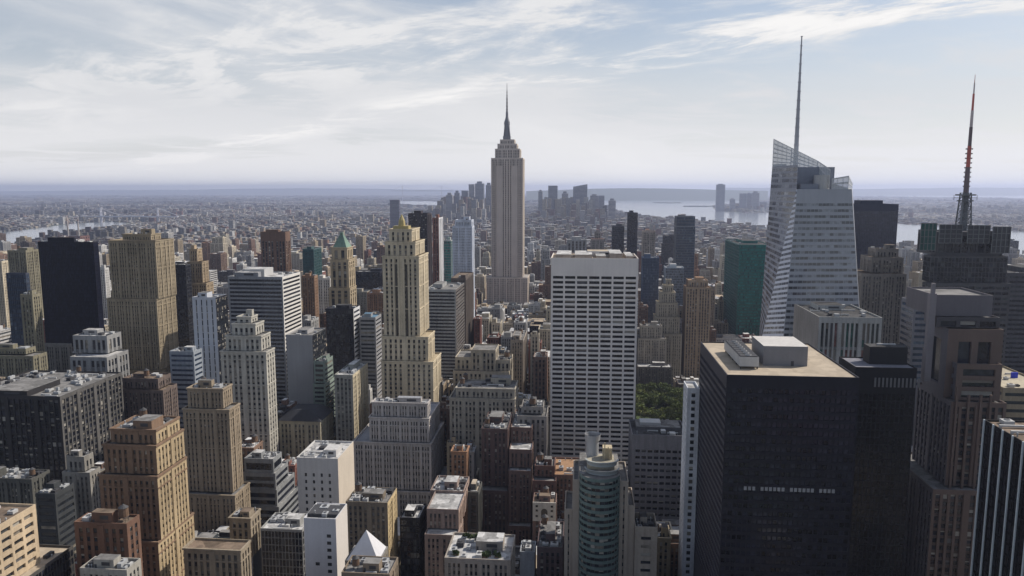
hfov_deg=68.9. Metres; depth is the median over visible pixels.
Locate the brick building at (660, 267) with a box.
[659,263,661,278]
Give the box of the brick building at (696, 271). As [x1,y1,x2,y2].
[694,254,698,277]
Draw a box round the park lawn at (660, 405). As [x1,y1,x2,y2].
[636,402,679,419]
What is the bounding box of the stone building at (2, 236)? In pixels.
[0,233,5,239]
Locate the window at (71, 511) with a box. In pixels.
[59,509,73,520]
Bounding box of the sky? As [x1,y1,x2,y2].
[0,0,1023,192]
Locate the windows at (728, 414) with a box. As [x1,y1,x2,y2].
[717,407,853,575]
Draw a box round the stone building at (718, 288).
[715,280,721,294]
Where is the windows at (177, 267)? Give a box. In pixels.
[175,266,194,347]
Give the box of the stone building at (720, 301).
[717,296,723,320]
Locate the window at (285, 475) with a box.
[276,473,286,485]
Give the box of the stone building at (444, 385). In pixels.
[441,377,447,394]
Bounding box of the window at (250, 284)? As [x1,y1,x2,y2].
[230,283,280,285]
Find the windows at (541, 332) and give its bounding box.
[541,332,550,349]
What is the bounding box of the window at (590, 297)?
[589,296,598,298]
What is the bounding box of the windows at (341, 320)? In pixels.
[326,310,353,375]
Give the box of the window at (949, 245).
[946,243,951,252]
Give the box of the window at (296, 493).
[280,491,297,511]
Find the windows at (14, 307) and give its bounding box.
[7,274,29,338]
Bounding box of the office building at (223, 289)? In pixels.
[217,283,228,307]
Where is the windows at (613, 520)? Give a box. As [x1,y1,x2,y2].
[567,478,624,575]
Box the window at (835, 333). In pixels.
[834,323,836,346]
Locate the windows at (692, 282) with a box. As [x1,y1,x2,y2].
[685,282,708,377]
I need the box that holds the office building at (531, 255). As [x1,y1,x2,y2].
[529,250,534,262]
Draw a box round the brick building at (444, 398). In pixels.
[441,395,448,402]
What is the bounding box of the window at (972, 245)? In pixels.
[970,243,975,252]
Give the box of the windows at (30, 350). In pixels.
[0,350,45,373]
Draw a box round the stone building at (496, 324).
[490,317,503,334]
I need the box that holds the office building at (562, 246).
[559,244,566,249]
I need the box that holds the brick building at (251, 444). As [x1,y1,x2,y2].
[242,433,262,480]
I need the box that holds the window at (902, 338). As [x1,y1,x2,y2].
[900,336,910,342]
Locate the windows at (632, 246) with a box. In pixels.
[627,213,637,255]
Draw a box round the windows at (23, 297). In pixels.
[23,297,42,351]
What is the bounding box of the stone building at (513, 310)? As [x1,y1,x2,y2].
[510,308,517,316]
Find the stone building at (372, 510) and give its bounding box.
[346,481,398,569]
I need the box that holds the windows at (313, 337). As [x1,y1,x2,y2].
[312,330,325,365]
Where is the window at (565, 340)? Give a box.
[564,339,574,341]
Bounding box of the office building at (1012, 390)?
[1000,366,1023,420]
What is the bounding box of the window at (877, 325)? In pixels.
[875,324,878,343]
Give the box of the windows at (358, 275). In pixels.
[356,273,382,290]
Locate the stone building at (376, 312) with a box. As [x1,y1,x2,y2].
[372,311,381,323]
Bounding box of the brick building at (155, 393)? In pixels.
[122,368,178,419]
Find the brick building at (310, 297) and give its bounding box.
[302,270,319,327]
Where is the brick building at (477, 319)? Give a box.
[473,315,481,343]
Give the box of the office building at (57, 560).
[20,544,75,575]
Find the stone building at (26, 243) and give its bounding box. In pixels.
[20,240,35,248]
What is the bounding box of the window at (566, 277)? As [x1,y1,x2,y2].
[565,276,574,278]
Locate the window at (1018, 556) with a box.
[1017,554,1020,564]
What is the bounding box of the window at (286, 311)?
[284,305,300,312]
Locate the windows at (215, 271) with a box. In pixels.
[210,271,216,289]
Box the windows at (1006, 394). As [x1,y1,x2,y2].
[1005,393,1023,420]
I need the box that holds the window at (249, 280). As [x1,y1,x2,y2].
[229,279,280,281]
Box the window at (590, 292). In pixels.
[589,291,598,293]
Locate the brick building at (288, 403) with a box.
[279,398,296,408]
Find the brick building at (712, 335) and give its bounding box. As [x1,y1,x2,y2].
[709,326,715,341]
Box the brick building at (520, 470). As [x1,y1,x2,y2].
[508,407,532,544]
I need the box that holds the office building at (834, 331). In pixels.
[793,301,881,362]
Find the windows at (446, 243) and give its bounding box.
[444,241,452,282]
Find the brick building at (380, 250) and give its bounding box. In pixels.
[377,245,384,263]
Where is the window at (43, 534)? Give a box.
[42,533,55,535]
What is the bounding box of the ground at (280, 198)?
[0,193,1023,386]
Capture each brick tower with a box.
[7,245,43,317]
[20,290,44,351]
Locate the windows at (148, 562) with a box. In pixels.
[142,424,191,575]
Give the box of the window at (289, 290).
[284,286,299,292]
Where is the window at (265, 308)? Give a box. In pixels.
[231,307,281,309]
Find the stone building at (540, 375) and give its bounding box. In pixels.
[533,347,547,400]
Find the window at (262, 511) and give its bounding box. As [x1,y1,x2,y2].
[260,510,276,513]
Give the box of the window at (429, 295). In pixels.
[429,295,454,296]
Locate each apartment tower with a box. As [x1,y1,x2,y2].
[0,259,10,327]
[100,265,110,317]
[318,275,330,313]
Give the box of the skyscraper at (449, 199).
[446,193,453,210]
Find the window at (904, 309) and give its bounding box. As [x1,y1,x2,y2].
[902,307,912,313]
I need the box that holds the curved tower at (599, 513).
[564,431,634,575]
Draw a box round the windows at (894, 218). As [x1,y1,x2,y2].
[854,211,897,267]
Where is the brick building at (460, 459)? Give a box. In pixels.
[450,444,469,532]
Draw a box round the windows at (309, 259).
[303,249,321,277]
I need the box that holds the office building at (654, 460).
[628,418,681,520]
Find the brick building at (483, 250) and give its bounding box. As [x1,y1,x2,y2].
[474,248,488,265]
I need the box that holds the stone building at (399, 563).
[398,540,400,575]
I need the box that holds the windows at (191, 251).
[191,251,208,296]
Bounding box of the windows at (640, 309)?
[639,309,646,322]
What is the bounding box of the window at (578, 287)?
[577,286,586,288]
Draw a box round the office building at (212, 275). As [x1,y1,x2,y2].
[209,270,217,290]
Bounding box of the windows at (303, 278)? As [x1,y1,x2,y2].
[303,278,316,315]
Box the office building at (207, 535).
[197,532,229,538]
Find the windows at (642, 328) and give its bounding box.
[639,328,664,362]
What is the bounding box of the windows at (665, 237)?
[661,236,673,270]
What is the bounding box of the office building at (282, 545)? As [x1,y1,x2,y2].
[260,512,306,575]
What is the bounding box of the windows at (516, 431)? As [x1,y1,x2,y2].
[510,431,528,544]
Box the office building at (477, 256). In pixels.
[475,244,480,267]
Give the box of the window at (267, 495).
[250,493,274,497]
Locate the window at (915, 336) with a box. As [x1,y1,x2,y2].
[914,335,924,337]
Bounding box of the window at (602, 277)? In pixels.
[601,276,611,278]
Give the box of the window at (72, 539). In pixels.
[63,537,74,544]
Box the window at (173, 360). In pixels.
[171,359,191,361]
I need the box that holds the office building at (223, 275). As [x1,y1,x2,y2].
[218,270,237,282]
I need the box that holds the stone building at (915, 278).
[911,270,922,286]
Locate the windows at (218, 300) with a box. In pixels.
[196,297,227,382]
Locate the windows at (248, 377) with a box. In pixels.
[224,318,276,450]
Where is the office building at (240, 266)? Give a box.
[236,263,246,270]
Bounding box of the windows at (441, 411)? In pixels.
[441,411,446,464]
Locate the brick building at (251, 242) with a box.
[247,238,255,254]
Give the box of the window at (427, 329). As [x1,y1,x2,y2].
[427,329,454,330]
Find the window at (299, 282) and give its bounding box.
[283,282,299,289]
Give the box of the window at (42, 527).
[41,526,55,529]
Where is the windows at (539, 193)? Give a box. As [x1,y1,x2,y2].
[538,192,541,210]
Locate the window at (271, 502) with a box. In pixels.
[250,500,274,504]
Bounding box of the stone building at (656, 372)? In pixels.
[636,361,671,386]
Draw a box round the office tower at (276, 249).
[260,229,291,271]
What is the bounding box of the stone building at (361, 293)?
[356,288,371,315]
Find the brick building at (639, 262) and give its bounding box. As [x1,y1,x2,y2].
[637,251,640,271]
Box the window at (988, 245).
[986,236,991,252]
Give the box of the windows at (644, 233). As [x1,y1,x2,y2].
[643,233,653,255]
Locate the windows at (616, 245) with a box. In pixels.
[612,227,623,252]
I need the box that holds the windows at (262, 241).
[262,241,290,271]
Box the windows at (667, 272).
[664,268,683,305]
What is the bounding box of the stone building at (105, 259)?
[102,252,109,265]
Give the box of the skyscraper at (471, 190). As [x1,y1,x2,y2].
[469,184,474,198]
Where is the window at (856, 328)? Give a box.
[854,323,857,346]
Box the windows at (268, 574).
[267,567,305,575]
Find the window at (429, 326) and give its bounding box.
[429,326,454,327]
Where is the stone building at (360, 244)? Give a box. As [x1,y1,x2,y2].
[356,234,365,258]
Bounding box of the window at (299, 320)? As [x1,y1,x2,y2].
[285,320,300,328]
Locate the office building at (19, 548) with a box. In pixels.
[0,503,40,575]
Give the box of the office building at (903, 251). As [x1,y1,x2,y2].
[898,246,913,263]
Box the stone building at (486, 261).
[482,251,490,266]
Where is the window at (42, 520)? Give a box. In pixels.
[40,519,54,522]
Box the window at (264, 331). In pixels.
[264,331,282,332]
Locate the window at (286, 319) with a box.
[285,312,300,320]
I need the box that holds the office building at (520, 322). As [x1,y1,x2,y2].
[514,316,527,367]
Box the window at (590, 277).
[589,276,598,278]
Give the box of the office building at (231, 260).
[228,257,236,269]
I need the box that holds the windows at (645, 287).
[642,258,658,321]
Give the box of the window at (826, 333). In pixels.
[825,329,827,346]
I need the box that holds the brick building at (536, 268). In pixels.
[531,260,540,280]
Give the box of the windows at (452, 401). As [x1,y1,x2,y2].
[452,401,511,456]
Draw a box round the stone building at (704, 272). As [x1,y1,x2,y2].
[699,268,710,283]
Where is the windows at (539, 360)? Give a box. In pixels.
[535,360,544,397]
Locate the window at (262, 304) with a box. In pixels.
[231,303,281,305]
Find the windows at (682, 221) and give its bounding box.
[673,217,694,284]
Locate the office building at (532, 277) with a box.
[530,274,534,283]
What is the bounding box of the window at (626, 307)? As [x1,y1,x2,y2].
[625,306,634,308]
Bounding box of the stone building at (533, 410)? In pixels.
[517,396,547,512]
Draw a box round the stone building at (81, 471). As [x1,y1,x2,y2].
[62,449,100,518]
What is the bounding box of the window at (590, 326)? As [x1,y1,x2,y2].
[588,325,598,327]
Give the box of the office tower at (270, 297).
[228,267,301,403]
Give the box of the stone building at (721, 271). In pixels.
[718,254,724,281]
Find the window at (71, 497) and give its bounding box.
[57,496,72,506]
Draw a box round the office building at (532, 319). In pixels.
[528,318,545,327]
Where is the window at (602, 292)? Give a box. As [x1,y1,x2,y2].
[601,291,610,293]
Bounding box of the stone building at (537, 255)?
[535,248,540,261]
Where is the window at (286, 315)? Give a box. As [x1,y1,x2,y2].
[284,308,300,316]
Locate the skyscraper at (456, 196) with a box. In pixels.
[454,191,459,207]
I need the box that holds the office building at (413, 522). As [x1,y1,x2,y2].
[400,503,426,575]
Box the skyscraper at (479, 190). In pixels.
[475,181,484,208]
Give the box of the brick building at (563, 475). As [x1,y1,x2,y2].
[554,457,579,516]
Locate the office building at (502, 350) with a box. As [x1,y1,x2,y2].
[499,345,506,353]
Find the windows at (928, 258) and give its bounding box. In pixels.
[922,256,1006,362]
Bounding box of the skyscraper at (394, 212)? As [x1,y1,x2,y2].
[390,200,399,227]
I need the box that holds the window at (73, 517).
[59,516,74,527]
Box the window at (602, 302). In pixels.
[601,301,610,303]
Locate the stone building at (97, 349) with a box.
[70,328,129,384]
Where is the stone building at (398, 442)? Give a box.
[353,396,446,516]
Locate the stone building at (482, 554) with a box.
[444,532,514,575]
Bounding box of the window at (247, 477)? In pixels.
[246,476,273,480]
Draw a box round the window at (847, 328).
[845,323,848,346]
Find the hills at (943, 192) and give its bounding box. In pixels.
[725,188,1023,195]
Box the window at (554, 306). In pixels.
[553,305,562,307]
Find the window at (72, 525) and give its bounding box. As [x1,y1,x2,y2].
[60,523,73,534]
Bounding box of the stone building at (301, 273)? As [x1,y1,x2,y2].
[300,271,302,297]
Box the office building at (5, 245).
[0,239,10,250]
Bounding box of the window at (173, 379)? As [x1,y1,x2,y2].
[173,379,193,380]
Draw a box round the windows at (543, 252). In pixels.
[542,252,549,279]
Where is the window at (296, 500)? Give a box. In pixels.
[285,497,297,511]
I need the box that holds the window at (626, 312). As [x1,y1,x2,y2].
[625,311,634,313]
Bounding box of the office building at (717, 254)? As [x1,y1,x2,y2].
[713,247,719,259]
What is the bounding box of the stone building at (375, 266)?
[368,264,382,269]
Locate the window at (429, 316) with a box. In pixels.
[429,316,454,317]
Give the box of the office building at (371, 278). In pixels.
[355,268,382,290]
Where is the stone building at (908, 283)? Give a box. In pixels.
[905,279,911,296]
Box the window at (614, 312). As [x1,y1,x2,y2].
[613,311,622,313]
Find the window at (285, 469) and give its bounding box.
[276,467,286,479]
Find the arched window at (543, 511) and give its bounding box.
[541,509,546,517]
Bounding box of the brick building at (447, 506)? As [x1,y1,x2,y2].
[425,475,468,575]
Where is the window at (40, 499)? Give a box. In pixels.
[39,498,52,501]
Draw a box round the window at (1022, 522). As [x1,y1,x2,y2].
[1020,520,1023,529]
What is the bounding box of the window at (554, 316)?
[553,315,562,317]
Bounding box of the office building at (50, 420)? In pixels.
[0,365,124,481]
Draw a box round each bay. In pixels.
[400,201,436,204]
[588,200,1023,254]
[890,196,1023,197]
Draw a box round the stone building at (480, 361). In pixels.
[453,344,512,389]
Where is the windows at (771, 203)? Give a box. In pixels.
[760,193,857,335]
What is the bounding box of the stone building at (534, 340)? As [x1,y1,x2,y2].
[530,331,539,395]
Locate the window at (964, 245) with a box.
[962,236,967,252]
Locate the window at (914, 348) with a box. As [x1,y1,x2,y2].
[913,347,923,349]
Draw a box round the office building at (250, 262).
[245,254,254,266]
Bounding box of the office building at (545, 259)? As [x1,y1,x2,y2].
[541,249,550,280]
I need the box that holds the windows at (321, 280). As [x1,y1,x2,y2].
[319,280,328,312]
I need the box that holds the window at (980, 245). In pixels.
[978,243,983,252]
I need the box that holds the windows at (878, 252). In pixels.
[862,252,903,342]
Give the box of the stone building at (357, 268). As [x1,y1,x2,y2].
[355,266,367,271]
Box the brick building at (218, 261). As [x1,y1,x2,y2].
[209,252,227,278]
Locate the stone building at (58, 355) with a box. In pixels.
[45,343,72,370]
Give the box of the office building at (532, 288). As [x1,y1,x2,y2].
[530,282,535,293]
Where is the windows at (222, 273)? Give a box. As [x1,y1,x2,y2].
[218,271,236,281]
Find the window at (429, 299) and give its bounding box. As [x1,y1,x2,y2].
[429,299,454,300]
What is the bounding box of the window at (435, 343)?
[435,343,454,344]
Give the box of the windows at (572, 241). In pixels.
[568,241,584,252]
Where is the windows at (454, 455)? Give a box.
[454,455,463,530]
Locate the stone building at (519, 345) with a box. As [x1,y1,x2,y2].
[511,328,526,393]
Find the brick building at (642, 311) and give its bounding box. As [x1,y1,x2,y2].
[638,302,647,326]
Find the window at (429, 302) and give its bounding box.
[429,302,454,303]
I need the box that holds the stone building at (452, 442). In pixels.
[447,436,458,474]
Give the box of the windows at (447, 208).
[446,197,453,209]
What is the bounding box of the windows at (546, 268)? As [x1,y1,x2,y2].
[545,268,548,298]
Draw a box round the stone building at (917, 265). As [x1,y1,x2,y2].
[909,261,922,278]
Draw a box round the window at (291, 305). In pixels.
[284,301,299,308]
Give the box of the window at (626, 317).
[625,316,634,318]
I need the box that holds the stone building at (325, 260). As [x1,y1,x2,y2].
[322,256,330,265]
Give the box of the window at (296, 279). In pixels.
[283,279,299,285]
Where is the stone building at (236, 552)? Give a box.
[182,507,260,575]
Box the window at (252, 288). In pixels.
[230,287,280,289]
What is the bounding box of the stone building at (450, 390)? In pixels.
[445,382,452,395]
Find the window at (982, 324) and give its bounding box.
[980,322,994,326]
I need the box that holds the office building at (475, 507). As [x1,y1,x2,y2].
[468,479,481,532]
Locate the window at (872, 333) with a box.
[871,324,873,343]
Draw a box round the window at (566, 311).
[565,310,574,312]
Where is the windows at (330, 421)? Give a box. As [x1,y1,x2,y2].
[282,421,332,458]
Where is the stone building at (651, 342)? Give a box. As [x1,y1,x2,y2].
[636,320,665,370]
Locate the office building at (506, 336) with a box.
[501,331,513,353]
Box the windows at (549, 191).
[548,190,557,208]
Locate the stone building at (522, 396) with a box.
[518,392,527,407]
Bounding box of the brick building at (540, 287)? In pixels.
[537,283,542,291]
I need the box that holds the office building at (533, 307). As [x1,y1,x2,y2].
[528,301,539,312]
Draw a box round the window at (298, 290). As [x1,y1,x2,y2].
[284,290,299,296]
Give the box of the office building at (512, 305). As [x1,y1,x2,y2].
[507,302,521,315]
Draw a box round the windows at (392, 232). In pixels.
[384,232,430,398]
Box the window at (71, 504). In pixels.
[58,503,73,514]
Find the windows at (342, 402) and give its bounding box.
[337,375,367,440]
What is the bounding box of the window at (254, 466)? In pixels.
[246,463,271,469]
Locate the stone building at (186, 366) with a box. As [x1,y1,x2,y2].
[169,346,202,428]
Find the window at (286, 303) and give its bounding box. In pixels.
[284,297,299,304]
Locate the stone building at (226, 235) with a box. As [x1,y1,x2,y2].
[222,233,229,245]
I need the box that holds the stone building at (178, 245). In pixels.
[174,239,183,256]
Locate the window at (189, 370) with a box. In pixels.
[172,369,192,371]
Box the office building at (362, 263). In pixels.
[360,259,364,267]
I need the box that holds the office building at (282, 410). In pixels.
[277,405,289,451]
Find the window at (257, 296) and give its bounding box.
[230,295,281,297]
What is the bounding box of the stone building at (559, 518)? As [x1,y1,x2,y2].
[557,510,563,520]
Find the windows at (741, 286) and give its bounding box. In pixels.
[723,241,765,335]
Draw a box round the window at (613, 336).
[612,335,622,337]
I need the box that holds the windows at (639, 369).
[639,369,669,386]
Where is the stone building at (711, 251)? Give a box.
[707,246,714,266]
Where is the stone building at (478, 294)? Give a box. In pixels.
[475,286,480,303]
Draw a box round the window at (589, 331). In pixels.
[588,330,598,332]
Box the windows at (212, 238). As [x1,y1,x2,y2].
[211,238,227,265]
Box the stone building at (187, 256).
[185,247,190,260]
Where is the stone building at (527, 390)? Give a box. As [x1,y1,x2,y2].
[525,383,529,393]
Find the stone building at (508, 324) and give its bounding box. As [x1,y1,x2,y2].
[503,317,513,331]
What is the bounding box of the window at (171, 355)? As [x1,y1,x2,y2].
[171,355,191,356]
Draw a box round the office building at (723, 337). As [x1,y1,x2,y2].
[716,334,741,341]
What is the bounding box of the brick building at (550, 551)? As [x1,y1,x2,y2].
[537,514,563,575]
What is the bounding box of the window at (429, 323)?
[429,323,454,324]
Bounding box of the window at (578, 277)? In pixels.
[577,276,586,278]
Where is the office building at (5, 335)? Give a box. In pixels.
[0,323,11,342]
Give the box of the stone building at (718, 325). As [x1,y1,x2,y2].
[714,319,722,333]
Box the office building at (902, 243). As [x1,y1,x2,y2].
[898,240,906,247]
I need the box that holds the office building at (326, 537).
[304,503,348,575]
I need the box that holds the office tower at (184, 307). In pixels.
[175,261,194,347]
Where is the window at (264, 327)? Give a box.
[264,327,282,329]
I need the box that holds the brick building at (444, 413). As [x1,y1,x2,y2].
[440,402,449,465]
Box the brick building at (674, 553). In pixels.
[670,530,678,575]
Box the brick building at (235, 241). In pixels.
[232,238,239,249]
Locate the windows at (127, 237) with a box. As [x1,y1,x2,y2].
[109,237,176,373]
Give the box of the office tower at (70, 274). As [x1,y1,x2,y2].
[38,237,104,346]
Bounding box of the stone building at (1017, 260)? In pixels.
[1011,257,1023,264]
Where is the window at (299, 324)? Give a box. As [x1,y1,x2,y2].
[285,324,300,332]
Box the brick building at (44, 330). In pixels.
[43,318,45,342]
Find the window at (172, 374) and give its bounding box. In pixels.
[172,374,192,375]
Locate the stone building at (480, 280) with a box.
[475,273,485,300]
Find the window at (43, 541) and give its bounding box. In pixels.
[42,540,56,542]
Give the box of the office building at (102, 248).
[98,244,107,252]
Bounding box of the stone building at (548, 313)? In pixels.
[546,304,550,321]
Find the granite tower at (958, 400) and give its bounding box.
[902,283,1006,575]
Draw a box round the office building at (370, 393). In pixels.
[368,384,372,414]
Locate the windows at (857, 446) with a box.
[848,445,909,575]
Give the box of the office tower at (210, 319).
[192,291,228,382]
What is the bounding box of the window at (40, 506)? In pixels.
[39,505,53,508]
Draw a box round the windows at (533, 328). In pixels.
[530,327,538,332]
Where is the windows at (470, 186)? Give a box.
[469,185,474,198]
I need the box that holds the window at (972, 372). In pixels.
[963,369,993,375]
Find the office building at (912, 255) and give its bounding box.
[904,249,919,280]
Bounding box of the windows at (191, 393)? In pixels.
[186,393,248,528]
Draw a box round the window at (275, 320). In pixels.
[231,319,282,321]
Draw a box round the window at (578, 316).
[577,315,586,317]
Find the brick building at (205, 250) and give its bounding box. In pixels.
[201,241,211,269]
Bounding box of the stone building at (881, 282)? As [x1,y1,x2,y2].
[857,244,906,343]
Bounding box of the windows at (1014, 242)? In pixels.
[1010,241,1019,250]
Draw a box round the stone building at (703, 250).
[700,247,706,255]
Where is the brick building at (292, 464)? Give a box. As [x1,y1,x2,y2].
[283,453,297,485]
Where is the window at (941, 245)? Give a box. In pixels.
[938,243,944,252]
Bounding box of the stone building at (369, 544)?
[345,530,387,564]
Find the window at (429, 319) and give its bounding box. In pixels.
[429,319,454,320]
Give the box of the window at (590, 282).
[589,281,598,283]
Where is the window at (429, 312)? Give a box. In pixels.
[429,312,454,313]
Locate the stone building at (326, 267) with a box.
[322,263,329,275]
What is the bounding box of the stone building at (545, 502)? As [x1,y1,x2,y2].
[532,486,556,545]
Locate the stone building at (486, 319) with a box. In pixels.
[477,312,491,340]
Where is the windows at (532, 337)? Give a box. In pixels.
[532,337,536,394]
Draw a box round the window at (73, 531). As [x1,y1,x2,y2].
[60,530,74,541]
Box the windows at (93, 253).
[38,243,103,346]
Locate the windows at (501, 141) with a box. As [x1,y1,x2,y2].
[489,141,526,306]
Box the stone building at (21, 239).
[16,236,31,245]
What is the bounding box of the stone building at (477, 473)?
[476,467,478,480]
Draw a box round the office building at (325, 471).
[297,440,354,512]
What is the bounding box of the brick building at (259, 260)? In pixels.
[257,253,261,266]
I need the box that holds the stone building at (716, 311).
[714,303,718,318]
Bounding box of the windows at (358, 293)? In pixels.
[357,293,365,315]
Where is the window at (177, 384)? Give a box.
[177,384,192,385]
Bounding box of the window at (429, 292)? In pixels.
[429,292,454,293]
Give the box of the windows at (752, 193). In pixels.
[751,193,758,207]
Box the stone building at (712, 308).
[709,285,715,326]
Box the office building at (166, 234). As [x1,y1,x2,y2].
[161,231,173,237]
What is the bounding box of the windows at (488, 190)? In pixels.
[486,188,490,203]
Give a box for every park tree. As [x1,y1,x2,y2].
[635,396,644,405]
[635,403,647,413]
[635,408,650,417]
[636,388,643,393]
[638,384,648,389]
[642,393,652,403]
[643,382,659,390]
[648,411,658,418]
[650,393,664,405]
[656,382,670,391]
[657,415,667,419]
[658,409,667,416]
[663,396,673,406]
[664,407,675,413]
[668,412,677,419]
[669,387,682,397]
[670,403,682,409]
[677,409,682,421]
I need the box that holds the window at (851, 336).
[850,323,852,346]
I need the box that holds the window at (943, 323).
[941,321,955,325]
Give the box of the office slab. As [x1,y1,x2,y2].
[286,326,326,403]
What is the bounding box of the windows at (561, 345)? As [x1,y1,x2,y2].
[552,344,633,469]
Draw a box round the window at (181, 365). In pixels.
[172,364,192,366]
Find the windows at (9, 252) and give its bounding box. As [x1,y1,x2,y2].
[9,252,39,291]
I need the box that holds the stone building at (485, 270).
[476,266,490,274]
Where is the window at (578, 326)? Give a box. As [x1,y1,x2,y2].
[577,325,586,327]
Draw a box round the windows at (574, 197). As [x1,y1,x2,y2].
[573,190,586,204]
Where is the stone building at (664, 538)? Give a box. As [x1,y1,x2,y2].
[656,523,671,575]
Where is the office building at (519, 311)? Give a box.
[512,310,526,320]
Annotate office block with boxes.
[6,272,30,345]
[302,246,321,277]
[313,353,335,433]
[359,312,381,397]
[520,540,535,575]
[567,236,586,252]
[640,253,658,322]
[663,263,683,305]
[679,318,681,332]
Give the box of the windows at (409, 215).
[409,215,426,251]
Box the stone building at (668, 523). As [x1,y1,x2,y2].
[656,521,671,529]
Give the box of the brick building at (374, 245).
[371,240,377,250]
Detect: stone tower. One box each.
[97,407,194,575]
[106,229,178,374]
[182,376,253,571]
[186,245,213,296]
[219,309,278,451]
[328,232,356,306]
[380,207,441,404]
[633,511,657,575]
[653,279,681,382]
[681,276,710,377]
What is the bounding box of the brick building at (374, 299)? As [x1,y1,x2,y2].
[367,288,382,312]
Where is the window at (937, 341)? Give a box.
[931,336,940,381]
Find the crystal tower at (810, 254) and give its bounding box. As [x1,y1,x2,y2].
[759,36,858,336]
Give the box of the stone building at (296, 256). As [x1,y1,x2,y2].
[291,251,302,269]
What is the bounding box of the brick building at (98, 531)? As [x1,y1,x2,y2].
[74,504,143,575]
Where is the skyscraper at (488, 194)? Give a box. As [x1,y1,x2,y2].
[486,183,490,210]
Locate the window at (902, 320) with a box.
[901,319,911,325]
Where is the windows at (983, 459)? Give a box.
[972,454,1023,575]
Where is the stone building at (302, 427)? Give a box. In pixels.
[278,403,333,458]
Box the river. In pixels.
[0,222,125,242]
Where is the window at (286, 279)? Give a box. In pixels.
[283,275,298,281]
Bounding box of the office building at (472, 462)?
[467,439,476,487]
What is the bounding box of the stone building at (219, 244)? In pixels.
[210,236,228,265]
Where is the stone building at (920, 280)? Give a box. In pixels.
[918,272,922,286]
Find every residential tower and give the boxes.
[432,214,443,283]
[444,237,452,282]
[590,230,603,249]
[611,224,623,252]
[627,210,637,255]
[640,229,655,287]
[673,214,694,284]
[678,381,699,575]
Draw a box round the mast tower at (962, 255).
[917,80,1011,365]
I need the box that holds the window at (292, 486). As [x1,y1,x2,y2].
[278,484,293,502]
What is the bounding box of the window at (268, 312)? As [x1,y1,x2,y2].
[231,311,281,313]
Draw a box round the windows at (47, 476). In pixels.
[0,476,47,543]
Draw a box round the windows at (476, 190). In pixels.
[475,182,484,208]
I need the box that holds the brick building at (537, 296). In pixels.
[533,292,542,301]
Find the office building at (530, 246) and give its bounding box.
[527,242,533,259]
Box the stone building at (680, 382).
[675,375,686,387]
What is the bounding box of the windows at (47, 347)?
[47,347,70,368]
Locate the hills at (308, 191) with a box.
[0,188,468,193]
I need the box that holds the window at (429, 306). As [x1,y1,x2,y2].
[429,306,454,307]
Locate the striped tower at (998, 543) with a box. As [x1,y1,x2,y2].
[970,418,1023,575]
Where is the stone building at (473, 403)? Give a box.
[449,372,518,481]
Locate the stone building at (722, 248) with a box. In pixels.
[720,241,724,254]
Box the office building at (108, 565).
[80,554,141,575]
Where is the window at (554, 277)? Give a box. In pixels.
[553,276,562,278]
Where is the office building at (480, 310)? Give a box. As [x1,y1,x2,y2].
[477,307,487,313]
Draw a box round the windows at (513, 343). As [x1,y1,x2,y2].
[513,343,520,392]
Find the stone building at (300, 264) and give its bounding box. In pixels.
[299,258,302,271]
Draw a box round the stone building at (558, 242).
[554,239,564,250]
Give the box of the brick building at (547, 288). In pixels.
[543,264,550,298]
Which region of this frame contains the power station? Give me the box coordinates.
[58,218,89,240]
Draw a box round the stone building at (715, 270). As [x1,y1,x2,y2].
[713,267,718,274]
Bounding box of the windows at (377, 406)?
[356,406,431,513]
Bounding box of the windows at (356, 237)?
[356,237,362,257]
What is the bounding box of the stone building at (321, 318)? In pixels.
[319,314,323,327]
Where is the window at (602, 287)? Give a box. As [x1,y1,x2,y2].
[601,286,610,288]
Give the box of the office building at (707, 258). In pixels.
[706,249,707,265]
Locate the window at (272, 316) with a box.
[231,315,281,317]
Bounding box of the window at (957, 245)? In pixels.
[954,243,959,252]
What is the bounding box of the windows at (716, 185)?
[715,185,724,209]
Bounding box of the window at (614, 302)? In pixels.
[613,301,622,303]
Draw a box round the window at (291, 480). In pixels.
[278,478,292,495]
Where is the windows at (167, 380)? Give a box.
[123,380,176,416]
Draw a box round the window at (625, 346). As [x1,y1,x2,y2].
[624,345,633,347]
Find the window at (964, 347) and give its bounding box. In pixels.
[957,342,969,362]
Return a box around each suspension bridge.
[81,208,178,221]
[395,186,441,201]
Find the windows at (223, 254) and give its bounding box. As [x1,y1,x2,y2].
[210,254,226,272]
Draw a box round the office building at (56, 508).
[36,480,76,558]
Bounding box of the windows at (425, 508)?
[420,508,426,575]
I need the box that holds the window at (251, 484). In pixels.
[250,483,273,487]
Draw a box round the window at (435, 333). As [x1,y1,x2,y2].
[435,333,454,334]
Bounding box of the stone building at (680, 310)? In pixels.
[677,305,682,318]
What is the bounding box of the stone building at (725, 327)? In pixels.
[722,319,727,333]
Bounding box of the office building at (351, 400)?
[334,359,368,440]
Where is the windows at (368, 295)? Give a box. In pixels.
[368,295,382,312]
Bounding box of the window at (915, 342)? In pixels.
[913,341,923,343]
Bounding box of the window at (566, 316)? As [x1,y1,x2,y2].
[565,315,574,317]
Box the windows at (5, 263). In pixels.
[0,263,9,326]
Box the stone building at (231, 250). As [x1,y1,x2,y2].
[228,244,236,256]
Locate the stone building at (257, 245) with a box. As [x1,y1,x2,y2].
[253,238,259,251]
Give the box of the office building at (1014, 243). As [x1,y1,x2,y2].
[1010,239,1019,253]
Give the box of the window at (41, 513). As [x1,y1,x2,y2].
[40,512,53,515]
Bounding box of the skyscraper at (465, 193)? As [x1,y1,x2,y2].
[462,191,468,197]
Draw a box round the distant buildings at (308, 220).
[0,194,1023,575]
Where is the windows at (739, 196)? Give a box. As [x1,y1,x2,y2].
[739,196,745,208]
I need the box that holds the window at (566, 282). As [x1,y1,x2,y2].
[565,281,574,283]
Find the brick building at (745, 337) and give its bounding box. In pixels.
[739,333,754,341]

